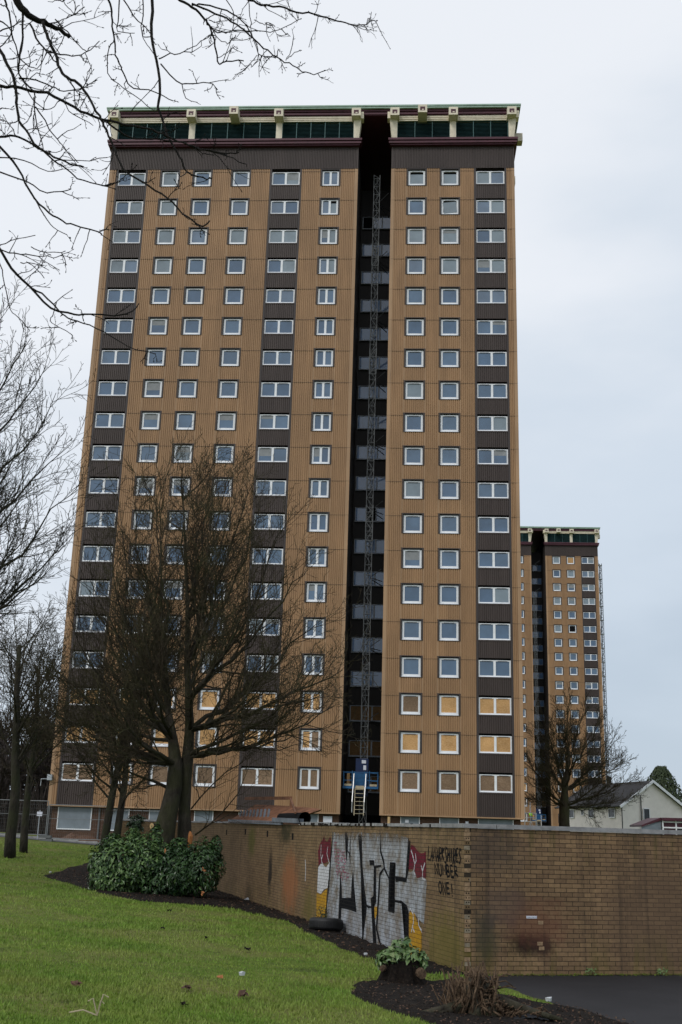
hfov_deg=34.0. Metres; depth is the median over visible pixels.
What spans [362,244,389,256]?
slot window
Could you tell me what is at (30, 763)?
bare tree
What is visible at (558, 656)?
square window
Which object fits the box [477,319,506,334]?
double window
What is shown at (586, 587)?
double window
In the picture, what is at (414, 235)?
square window
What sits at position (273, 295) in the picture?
double window
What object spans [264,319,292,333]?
double window
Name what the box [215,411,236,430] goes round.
square window
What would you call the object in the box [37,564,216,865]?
bare tree
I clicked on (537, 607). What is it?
slot window
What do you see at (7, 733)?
woodland tree
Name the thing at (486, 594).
double window
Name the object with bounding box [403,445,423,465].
square window
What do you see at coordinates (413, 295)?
square window
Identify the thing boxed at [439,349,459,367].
square window
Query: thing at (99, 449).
double window
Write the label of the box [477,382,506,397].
double window
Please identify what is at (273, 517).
double window
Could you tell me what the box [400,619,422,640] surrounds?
square window
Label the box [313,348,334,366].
twin window
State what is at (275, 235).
double window
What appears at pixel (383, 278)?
slot window
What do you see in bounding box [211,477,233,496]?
square window
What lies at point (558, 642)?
square window
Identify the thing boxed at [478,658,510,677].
double window
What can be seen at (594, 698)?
double window
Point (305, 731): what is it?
twin window
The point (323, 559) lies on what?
twin window
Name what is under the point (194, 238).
square window
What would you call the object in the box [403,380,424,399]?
square window
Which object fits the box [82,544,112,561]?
double window
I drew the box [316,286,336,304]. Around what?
twin window
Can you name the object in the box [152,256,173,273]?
square window
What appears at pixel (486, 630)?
double window
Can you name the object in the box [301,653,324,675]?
twin window
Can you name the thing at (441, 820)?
shuttered window
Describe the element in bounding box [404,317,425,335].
square window
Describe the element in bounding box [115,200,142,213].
double window
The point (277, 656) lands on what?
double window
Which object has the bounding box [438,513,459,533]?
square window
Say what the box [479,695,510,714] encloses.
double window
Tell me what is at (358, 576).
slot window
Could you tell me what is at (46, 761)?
woodland tree
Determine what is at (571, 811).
window
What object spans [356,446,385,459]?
slot window
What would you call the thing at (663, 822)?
window frame
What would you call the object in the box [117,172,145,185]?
double window
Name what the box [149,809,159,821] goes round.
shuttered window
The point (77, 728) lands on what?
double window
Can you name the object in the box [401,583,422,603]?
square window
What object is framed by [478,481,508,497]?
double window
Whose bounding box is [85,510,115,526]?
double window
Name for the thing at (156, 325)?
square window
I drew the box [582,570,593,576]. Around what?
double window
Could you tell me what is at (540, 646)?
slot window
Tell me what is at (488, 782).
double window
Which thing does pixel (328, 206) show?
twin window
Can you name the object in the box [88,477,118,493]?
double window
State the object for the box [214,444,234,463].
square window
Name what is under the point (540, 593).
slot window
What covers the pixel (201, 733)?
square window
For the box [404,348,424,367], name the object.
square window
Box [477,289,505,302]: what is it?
double window
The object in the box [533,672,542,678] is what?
slot window
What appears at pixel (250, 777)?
double window
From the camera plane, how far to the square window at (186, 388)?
86.63 m
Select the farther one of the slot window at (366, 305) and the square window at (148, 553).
the slot window at (366, 305)
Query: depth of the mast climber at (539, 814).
205.50 m
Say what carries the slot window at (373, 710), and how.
in the tower block at (248, 317)
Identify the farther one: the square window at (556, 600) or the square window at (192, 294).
the square window at (556, 600)
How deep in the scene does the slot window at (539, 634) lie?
216.78 m
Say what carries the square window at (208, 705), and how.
in the tower block at (248, 317)
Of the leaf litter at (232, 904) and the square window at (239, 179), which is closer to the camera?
the leaf litter at (232, 904)
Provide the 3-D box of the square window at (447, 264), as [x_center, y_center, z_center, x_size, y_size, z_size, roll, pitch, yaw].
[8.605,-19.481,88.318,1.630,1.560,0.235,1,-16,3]
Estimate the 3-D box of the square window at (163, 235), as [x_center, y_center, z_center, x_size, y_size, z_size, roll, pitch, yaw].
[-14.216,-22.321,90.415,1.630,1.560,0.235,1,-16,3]
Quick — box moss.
[488,973,680,975]
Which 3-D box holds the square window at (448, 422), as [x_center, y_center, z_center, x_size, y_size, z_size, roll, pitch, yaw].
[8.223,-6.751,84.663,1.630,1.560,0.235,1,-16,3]
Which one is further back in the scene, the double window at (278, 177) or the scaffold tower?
the scaffold tower
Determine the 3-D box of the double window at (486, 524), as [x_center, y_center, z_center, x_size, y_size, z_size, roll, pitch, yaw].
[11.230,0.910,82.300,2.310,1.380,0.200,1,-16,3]
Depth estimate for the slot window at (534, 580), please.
219.76 m
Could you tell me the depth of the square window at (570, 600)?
211.29 m
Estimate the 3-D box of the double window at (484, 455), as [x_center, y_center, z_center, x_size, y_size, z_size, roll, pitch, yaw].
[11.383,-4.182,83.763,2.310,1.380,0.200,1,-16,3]
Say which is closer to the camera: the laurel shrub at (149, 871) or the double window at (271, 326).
the laurel shrub at (149, 871)
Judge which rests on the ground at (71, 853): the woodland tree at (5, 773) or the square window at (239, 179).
the woodland tree at (5, 773)
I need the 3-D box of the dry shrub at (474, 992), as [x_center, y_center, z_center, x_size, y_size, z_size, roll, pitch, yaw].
[1.753,5.934,13.757,1.863,0.766,0.684,2,-16,0]
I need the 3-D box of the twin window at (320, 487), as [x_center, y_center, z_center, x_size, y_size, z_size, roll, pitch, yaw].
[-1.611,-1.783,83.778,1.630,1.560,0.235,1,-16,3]
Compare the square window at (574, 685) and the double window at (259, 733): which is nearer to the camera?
the double window at (259, 733)
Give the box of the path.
[0,835,97,844]
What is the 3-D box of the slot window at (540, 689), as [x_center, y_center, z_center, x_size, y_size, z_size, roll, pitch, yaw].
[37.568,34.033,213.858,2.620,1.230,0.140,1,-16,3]
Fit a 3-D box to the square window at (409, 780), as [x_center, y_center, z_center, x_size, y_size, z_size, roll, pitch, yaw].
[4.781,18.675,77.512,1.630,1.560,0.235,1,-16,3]
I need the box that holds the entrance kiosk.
[630,818,681,834]
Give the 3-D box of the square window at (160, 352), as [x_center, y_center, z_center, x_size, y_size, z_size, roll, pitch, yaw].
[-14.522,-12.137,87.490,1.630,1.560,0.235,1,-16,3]
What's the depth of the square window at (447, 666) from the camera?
79.59 m
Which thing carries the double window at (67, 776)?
in the tower block at (248, 317)
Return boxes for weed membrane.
[510,1005,555,1021]
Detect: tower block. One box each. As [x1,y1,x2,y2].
[40,103,524,839]
[520,526,605,830]
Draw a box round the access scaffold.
[524,802,536,825]
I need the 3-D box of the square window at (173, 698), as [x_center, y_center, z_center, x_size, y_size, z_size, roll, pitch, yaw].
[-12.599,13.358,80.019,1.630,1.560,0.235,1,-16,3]
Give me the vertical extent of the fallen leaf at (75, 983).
0.076 m
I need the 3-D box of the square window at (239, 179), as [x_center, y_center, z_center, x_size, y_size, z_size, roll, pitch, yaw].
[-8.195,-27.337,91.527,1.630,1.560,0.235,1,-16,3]
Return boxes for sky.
[0,0,681,800]
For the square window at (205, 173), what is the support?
in the tower block at (248, 317)
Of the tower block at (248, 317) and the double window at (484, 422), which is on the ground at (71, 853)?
the tower block at (248, 317)
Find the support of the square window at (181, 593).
in the tower block at (248, 317)
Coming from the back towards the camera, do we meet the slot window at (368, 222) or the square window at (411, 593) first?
the slot window at (368, 222)
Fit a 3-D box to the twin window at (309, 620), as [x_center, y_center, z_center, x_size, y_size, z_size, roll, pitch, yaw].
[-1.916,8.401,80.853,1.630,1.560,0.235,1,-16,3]
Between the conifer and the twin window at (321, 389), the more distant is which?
the conifer
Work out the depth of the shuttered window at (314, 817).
77.43 m
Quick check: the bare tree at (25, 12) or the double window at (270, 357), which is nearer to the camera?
the bare tree at (25, 12)
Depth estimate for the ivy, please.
51.96 m
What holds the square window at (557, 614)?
in the tower block at (563, 576)
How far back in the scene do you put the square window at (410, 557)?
81.94 m
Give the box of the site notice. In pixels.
[37,810,41,838]
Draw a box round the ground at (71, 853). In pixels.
[0,832,551,1023]
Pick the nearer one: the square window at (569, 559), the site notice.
the site notice
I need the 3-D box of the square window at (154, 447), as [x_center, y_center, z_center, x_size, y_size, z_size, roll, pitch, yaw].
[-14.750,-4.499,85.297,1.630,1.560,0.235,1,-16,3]
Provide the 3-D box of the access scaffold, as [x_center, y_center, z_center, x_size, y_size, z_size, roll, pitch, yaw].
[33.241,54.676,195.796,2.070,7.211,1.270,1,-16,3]
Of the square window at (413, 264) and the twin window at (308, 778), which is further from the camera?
the square window at (413, 264)
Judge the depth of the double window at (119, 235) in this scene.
90.70 m
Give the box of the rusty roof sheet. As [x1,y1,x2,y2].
[228,796,320,824]
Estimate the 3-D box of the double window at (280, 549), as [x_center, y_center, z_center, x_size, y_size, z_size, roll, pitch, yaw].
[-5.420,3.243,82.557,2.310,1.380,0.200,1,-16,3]
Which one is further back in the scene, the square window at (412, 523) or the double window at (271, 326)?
the double window at (271, 326)
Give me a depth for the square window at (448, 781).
77.37 m
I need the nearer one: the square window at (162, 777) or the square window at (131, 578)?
the square window at (162, 777)
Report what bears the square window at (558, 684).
in the tower block at (563, 576)
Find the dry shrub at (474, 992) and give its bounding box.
[422,960,562,1021]
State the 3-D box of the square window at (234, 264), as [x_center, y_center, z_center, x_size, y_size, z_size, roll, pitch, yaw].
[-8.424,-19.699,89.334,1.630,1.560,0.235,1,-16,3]
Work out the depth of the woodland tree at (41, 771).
118.59 m
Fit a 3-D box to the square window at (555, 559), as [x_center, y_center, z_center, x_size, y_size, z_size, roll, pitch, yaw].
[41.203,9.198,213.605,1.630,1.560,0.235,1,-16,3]
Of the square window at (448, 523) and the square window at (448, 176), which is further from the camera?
the square window at (448, 176)
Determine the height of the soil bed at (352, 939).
0.911 m
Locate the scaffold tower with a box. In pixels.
[598,561,608,782]
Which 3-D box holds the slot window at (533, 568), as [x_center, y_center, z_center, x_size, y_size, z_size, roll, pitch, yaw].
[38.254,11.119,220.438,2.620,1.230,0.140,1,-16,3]
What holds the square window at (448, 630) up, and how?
in the tower block at (248, 317)
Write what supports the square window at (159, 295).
in the tower block at (248, 317)
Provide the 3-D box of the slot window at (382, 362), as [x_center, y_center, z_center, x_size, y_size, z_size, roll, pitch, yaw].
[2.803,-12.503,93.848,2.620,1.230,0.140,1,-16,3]
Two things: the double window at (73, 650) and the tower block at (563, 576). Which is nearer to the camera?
the double window at (73, 650)
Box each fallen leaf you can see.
[71,980,82,985]
[181,985,191,989]
[237,990,248,997]
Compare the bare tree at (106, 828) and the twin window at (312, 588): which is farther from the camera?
the twin window at (312, 588)
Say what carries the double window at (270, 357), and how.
in the tower block at (248, 317)
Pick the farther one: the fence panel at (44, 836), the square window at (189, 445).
the square window at (189, 445)
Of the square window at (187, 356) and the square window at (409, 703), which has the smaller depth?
the square window at (409, 703)
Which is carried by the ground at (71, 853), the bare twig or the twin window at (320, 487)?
the bare twig
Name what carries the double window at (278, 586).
in the tower block at (248, 317)
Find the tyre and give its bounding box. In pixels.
[309,917,343,930]
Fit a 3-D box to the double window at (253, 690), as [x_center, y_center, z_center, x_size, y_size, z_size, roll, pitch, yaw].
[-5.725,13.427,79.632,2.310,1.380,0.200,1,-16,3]
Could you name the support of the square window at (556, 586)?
in the tower block at (563, 576)
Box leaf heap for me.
[63,833,99,842]
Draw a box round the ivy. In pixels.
[125,814,146,855]
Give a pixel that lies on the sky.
(597, 84)
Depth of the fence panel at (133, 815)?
63.33 m
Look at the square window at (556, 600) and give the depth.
211.42 m
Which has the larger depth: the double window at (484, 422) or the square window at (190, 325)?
the square window at (190, 325)
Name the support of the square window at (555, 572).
in the tower block at (563, 576)
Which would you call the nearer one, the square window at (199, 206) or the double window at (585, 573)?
the square window at (199, 206)
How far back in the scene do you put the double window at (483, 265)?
88.21 m
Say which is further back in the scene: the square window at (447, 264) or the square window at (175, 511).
the square window at (447, 264)
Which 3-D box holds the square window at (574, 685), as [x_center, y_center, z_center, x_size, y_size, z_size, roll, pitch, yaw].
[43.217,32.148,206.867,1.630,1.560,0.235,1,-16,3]
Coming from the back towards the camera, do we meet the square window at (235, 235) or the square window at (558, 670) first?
the square window at (558, 670)
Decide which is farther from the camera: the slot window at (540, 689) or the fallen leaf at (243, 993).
the slot window at (540, 689)
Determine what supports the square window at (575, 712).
in the tower block at (563, 576)
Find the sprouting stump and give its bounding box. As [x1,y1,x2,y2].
[375,936,429,984]
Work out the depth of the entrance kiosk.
88.98 m
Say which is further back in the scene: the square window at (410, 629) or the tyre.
the square window at (410, 629)
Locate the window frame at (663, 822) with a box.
[662,820,681,829]
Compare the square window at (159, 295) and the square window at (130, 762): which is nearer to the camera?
the square window at (130, 762)
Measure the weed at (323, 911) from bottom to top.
0.548 m
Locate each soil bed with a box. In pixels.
[43,863,463,974]
[351,979,630,1023]
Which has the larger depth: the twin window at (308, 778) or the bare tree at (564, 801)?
the bare tree at (564, 801)
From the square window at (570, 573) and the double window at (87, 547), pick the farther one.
the square window at (570, 573)
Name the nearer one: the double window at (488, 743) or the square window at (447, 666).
the double window at (488, 743)
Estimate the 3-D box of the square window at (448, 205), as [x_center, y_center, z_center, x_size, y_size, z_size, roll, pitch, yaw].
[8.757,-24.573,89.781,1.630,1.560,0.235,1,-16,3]
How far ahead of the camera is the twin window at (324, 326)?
87.48 m
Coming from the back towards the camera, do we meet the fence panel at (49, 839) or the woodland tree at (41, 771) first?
the woodland tree at (41, 771)
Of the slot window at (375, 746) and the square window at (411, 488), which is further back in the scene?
the slot window at (375, 746)
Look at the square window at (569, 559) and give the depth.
213.47 m
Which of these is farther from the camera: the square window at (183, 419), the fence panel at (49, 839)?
the square window at (183, 419)
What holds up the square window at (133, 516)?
in the tower block at (248, 317)
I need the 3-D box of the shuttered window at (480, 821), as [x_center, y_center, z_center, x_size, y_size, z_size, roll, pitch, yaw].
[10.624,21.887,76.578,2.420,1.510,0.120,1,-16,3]
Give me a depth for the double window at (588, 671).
207.46 m
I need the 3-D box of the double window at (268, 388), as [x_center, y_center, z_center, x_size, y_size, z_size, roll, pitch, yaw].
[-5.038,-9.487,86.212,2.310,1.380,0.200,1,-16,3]
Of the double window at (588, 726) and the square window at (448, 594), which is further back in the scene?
the double window at (588, 726)
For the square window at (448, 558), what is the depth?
81.78 m
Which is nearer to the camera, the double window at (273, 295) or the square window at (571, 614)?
the double window at (273, 295)
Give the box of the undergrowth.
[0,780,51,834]
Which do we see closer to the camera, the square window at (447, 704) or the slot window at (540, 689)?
the square window at (447, 704)
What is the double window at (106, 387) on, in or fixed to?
in the tower block at (248, 317)
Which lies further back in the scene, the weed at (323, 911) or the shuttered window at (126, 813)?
the shuttered window at (126, 813)
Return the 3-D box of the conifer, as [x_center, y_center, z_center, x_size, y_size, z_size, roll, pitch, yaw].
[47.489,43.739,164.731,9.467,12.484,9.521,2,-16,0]
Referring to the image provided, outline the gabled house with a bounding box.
[554,776,681,833]
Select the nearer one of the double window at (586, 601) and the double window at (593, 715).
the double window at (593, 715)
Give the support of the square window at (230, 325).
in the tower block at (248, 317)
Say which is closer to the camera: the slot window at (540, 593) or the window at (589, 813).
the window at (589, 813)
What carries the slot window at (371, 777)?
in the tower block at (248, 317)
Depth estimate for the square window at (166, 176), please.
91.92 m
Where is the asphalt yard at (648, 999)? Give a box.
[485,975,681,1023]
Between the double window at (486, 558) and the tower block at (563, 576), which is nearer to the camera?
the double window at (486, 558)
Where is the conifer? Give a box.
[647,765,681,802]
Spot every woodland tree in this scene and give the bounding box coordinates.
[0,703,42,799]
[0,735,32,817]
[7,705,54,788]
[8,710,55,832]
[24,741,51,792]
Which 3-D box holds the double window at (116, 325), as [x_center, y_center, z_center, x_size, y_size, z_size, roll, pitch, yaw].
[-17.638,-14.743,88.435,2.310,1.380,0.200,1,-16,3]
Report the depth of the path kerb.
68.87 m
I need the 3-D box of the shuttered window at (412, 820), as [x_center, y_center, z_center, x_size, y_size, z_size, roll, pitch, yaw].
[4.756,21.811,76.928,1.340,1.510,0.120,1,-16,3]
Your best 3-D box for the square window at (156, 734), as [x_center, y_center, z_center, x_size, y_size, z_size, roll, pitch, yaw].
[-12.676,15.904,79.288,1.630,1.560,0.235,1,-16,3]
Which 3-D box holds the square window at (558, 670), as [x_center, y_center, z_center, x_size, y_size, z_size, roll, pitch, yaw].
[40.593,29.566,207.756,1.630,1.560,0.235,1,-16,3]
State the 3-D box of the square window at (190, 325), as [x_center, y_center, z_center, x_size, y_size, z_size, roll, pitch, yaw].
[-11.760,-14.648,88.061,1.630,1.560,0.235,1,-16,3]
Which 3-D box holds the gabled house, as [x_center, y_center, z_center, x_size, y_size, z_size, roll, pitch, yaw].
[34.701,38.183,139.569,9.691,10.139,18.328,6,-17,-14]
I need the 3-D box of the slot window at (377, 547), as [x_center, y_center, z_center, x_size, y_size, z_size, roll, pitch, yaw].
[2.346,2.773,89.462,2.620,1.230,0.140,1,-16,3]
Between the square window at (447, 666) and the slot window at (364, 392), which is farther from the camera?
the slot window at (364, 392)
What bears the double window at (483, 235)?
in the tower block at (248, 317)
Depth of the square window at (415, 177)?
90.72 m
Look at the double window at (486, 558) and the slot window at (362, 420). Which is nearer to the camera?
the double window at (486, 558)
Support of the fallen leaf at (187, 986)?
on the ground at (71, 853)
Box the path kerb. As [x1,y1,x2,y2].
[0,834,98,843]
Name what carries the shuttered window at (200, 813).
in the tower block at (248, 317)
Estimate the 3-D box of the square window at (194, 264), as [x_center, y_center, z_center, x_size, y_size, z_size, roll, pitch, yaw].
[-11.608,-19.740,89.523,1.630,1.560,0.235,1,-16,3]
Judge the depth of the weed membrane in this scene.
13.48 m
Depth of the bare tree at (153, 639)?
37.96 m
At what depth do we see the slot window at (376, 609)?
88.04 m
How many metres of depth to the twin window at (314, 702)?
79.38 m
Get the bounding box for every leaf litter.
[41,865,459,970]
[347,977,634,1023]
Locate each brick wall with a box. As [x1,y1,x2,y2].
[191,817,470,972]
[458,823,681,975]
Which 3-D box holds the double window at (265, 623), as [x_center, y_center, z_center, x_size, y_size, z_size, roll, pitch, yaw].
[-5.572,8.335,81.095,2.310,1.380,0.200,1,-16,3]
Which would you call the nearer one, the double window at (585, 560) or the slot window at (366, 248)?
the slot window at (366, 248)
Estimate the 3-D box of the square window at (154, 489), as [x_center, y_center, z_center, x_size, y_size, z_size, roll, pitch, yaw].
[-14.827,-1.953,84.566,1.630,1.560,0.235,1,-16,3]
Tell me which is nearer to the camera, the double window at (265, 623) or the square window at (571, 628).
the double window at (265, 623)
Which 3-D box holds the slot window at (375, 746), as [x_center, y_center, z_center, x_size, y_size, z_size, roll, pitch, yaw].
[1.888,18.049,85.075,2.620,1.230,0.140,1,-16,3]
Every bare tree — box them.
[0,0,389,363]
[0,277,128,663]
[0,581,81,858]
[0,604,98,852]
[3,420,377,893]
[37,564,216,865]
[523,686,649,827]
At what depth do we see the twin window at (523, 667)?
208.17 m
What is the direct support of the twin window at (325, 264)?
in the tower block at (248, 317)
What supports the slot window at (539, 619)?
in the tower block at (563, 576)
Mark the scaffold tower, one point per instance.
(602, 644)
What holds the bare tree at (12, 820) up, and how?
on the ground at (71, 853)
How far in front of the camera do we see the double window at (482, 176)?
90.41 m
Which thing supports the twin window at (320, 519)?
in the tower block at (248, 317)
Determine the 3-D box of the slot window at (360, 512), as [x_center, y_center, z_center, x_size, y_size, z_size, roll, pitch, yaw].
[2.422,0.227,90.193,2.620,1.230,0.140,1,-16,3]
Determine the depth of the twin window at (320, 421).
85.29 m
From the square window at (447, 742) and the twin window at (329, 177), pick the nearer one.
the square window at (447, 742)
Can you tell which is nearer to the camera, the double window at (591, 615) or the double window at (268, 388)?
the double window at (268, 388)
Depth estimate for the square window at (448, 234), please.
89.12 m
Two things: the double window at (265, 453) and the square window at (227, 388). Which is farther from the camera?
the square window at (227, 388)
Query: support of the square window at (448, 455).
in the tower block at (248, 317)
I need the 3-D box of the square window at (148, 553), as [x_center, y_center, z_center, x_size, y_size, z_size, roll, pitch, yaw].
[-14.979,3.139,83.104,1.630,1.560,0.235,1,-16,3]
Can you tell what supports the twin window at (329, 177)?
in the tower block at (248, 317)
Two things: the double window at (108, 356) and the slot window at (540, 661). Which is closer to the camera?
the double window at (108, 356)
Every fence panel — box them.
[0,799,51,837]
[40,804,105,842]
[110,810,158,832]
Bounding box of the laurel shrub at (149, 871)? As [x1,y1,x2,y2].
[86,821,226,897]
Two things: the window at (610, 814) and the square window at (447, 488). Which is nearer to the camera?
the square window at (447, 488)
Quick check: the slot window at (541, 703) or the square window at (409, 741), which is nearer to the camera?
the square window at (409, 741)
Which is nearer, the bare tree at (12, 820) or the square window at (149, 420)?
the bare tree at (12, 820)
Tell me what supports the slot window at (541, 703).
in the tower block at (563, 576)
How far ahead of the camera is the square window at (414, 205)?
89.99 m
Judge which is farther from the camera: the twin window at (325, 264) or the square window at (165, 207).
the square window at (165, 207)
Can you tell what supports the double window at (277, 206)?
in the tower block at (248, 317)
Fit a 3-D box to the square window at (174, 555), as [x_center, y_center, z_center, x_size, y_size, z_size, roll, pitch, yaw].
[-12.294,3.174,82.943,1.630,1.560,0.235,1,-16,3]
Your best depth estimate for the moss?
19.23 m
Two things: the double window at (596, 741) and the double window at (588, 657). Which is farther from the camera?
the double window at (588, 657)
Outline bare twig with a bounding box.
[69,994,108,1015]
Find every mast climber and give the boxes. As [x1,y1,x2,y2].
[532,561,545,830]
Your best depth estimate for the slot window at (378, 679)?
86.57 m
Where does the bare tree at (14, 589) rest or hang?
on the ground at (71, 853)
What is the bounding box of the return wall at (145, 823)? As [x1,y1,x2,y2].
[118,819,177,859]
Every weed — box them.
[315,906,327,917]
[657,968,667,975]
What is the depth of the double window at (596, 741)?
203.84 m
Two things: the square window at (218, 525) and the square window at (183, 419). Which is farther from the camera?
the square window at (183, 419)
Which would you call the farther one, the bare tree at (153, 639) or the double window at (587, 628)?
the double window at (587, 628)
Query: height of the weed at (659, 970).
0.150 m
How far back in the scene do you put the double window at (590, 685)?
206.75 m
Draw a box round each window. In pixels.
[56,807,91,829]
[60,761,93,781]
[65,728,95,742]
[72,650,103,668]
[75,614,106,632]
[79,579,109,596]
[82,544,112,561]
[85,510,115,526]
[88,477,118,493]
[92,444,121,460]
[94,412,124,427]
[97,380,127,395]
[101,349,129,363]
[104,318,132,332]
[106,288,135,302]
[109,258,137,272]
[109,762,133,784]
[110,808,129,830]
[112,229,140,242]
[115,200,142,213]
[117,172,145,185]
[125,578,145,596]
[128,544,150,563]
[131,509,153,529]
[134,476,156,495]
[136,443,158,462]
[139,411,161,429]
[142,379,163,397]
[144,347,166,365]
[147,317,168,334]
[147,765,167,784]
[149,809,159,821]
[150,286,170,304]
[150,728,167,746]
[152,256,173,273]
[154,687,176,708]
[155,227,175,244]
[157,198,177,215]
[159,170,180,186]
[162,579,184,599]
[164,544,183,564]
[166,510,188,529]
[169,476,191,495]
[171,443,193,462]
[174,411,195,429]
[176,379,197,397]
[179,348,200,365]
[181,317,202,334]
[183,286,204,304]
[185,256,206,273]
[188,227,208,244]
[190,198,210,215]
[192,170,212,186]
[192,764,216,786]
[194,811,213,820]
[195,726,218,747]
[197,688,220,709]
[200,653,222,672]
[209,510,231,530]
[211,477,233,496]
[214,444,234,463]
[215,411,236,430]
[217,379,238,397]
[219,348,240,366]
[221,317,242,334]
[223,286,244,304]
[225,256,245,273]
[227,227,247,244]
[229,198,249,215]
[231,169,250,186]
[240,766,273,786]
[243,728,274,747]
[245,690,276,709]
[247,653,278,672]
[249,617,279,635]
[251,582,281,599]
[252,547,282,564]
[254,513,284,529]
[256,479,285,495]
[257,446,287,461]
[259,413,288,428]
[260,381,290,396]
[262,350,291,364]
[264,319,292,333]
[266,288,294,302]
[267,258,295,272]
[269,229,296,242]
[270,200,298,213]
[272,171,299,184]
[297,766,320,789]
[299,728,321,750]
[299,814,318,824]
[300,690,323,712]
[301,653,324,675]
[303,617,325,638]
[304,581,326,602]
[306,546,327,566]
[307,512,329,531]
[308,478,330,497]
[310,444,331,464]
[311,412,332,430]
[312,380,333,398]
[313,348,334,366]
[315,317,335,335]
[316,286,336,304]
[317,256,337,273]
[318,227,338,244]
[319,198,339,214]
[320,169,340,185]
[348,740,380,756]
[348,776,379,792]
[349,705,380,721]
[350,671,381,686]
[351,637,382,652]
[352,604,382,619]
[353,571,383,586]
[354,539,383,553]
[355,476,385,490]
[355,507,384,521]
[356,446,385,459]
[357,415,386,429]
[358,386,386,399]
[359,328,387,340]
[359,356,387,369]
[360,299,388,312]
[361,271,388,284]
[362,217,389,229]
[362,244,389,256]
[398,730,421,753]
[398,769,421,792]
[399,692,421,714]
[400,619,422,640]
[400,655,422,677]
[400,817,419,823]
[401,547,423,568]
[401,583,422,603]
[402,479,423,498]
[402,513,423,533]
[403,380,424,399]
[403,412,424,431]
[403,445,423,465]
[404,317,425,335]
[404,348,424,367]
[405,256,425,273]
[405,286,425,304]
[406,197,426,214]
[406,227,425,243]
[407,169,426,185]
[437,656,459,677]
[437,693,460,715]
[437,731,460,754]
[437,770,460,793]
[438,446,459,465]
[438,479,459,499]
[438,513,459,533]
[438,548,459,568]
[438,583,459,604]
[438,619,459,640]
[439,256,459,273]
[439,287,459,304]
[439,317,459,335]
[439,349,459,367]
[439,380,459,399]
[439,413,459,432]
[439,818,458,827]
[440,168,459,185]
[440,197,459,214]
[440,226,459,243]
[476,170,503,183]
[476,199,504,212]
[476,228,504,242]
[476,258,505,272]
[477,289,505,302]
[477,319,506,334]
[477,351,506,365]
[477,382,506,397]
[477,415,507,430]
[477,448,507,463]
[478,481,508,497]
[478,515,508,532]
[478,550,509,567]
[478,585,509,603]
[478,621,509,639]
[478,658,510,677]
[478,819,513,829]
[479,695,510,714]
[479,734,511,753]
[479,772,511,792]
[522,666,525,673]
[531,565,540,570]
[531,578,540,584]
[532,591,541,597]
[532,605,541,610]
[532,618,541,624]
[532,632,542,637]
[533,645,542,651]
[533,659,542,664]
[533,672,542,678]
[533,686,543,692]
[534,700,543,706]
[534,714,543,720]
[552,556,560,563]
[552,569,560,577]
[553,583,560,590]
[553,597,561,604]
[553,610,561,618]
[554,624,562,632]
[554,638,562,646]
[554,652,562,660]
[555,666,563,674]
[555,681,563,688]
[555,695,563,703]
[566,556,574,563]
[567,570,574,577]
[567,583,575,590]
[567,597,575,604]
[568,611,576,618]
[568,625,576,632]
[568,639,576,646]
[569,653,577,660]
[569,667,577,674]
[569,809,573,817]
[570,681,578,689]
[570,695,578,703]
[570,710,579,718]
[572,769,580,777]
[582,557,593,563]
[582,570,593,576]
[582,584,594,590]
[583,598,594,604]
[583,611,595,618]
[584,625,595,632]
[584,639,596,646]
[585,653,596,660]
[585,668,597,674]
[585,682,597,688]
[586,696,598,703]
[586,711,598,717]
[587,725,599,732]
[587,740,599,747]
[588,755,600,761]
[588,810,593,817]
[608,808,614,817]
[643,808,649,819]
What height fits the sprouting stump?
0.780 m
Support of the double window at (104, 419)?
in the tower block at (248, 317)
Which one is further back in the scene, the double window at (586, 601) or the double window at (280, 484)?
the double window at (586, 601)
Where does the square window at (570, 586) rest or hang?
in the tower block at (563, 576)
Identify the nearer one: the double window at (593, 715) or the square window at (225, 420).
the square window at (225, 420)
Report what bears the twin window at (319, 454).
in the tower block at (248, 317)
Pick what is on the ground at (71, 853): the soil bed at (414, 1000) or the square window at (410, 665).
the soil bed at (414, 1000)
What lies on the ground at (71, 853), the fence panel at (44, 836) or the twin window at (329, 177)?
the fence panel at (44, 836)
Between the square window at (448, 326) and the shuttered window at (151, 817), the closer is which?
the shuttered window at (151, 817)
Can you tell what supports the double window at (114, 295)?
in the tower block at (248, 317)
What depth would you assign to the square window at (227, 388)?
86.46 m
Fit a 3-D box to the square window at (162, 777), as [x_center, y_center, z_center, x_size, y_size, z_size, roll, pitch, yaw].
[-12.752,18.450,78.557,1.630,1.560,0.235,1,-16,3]
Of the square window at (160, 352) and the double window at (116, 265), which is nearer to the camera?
the square window at (160, 352)
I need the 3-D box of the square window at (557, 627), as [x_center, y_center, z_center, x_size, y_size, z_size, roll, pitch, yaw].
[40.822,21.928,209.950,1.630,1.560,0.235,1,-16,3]
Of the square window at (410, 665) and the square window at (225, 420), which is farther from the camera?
the square window at (225, 420)
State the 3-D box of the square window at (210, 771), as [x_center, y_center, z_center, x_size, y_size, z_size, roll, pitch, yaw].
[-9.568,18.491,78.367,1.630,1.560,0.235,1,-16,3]
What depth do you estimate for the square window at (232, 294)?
88.66 m
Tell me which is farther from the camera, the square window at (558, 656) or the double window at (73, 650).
the square window at (558, 656)
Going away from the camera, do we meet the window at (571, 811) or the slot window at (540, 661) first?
the window at (571, 811)
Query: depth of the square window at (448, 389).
85.45 m
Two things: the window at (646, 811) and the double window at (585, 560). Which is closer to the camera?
the window at (646, 811)

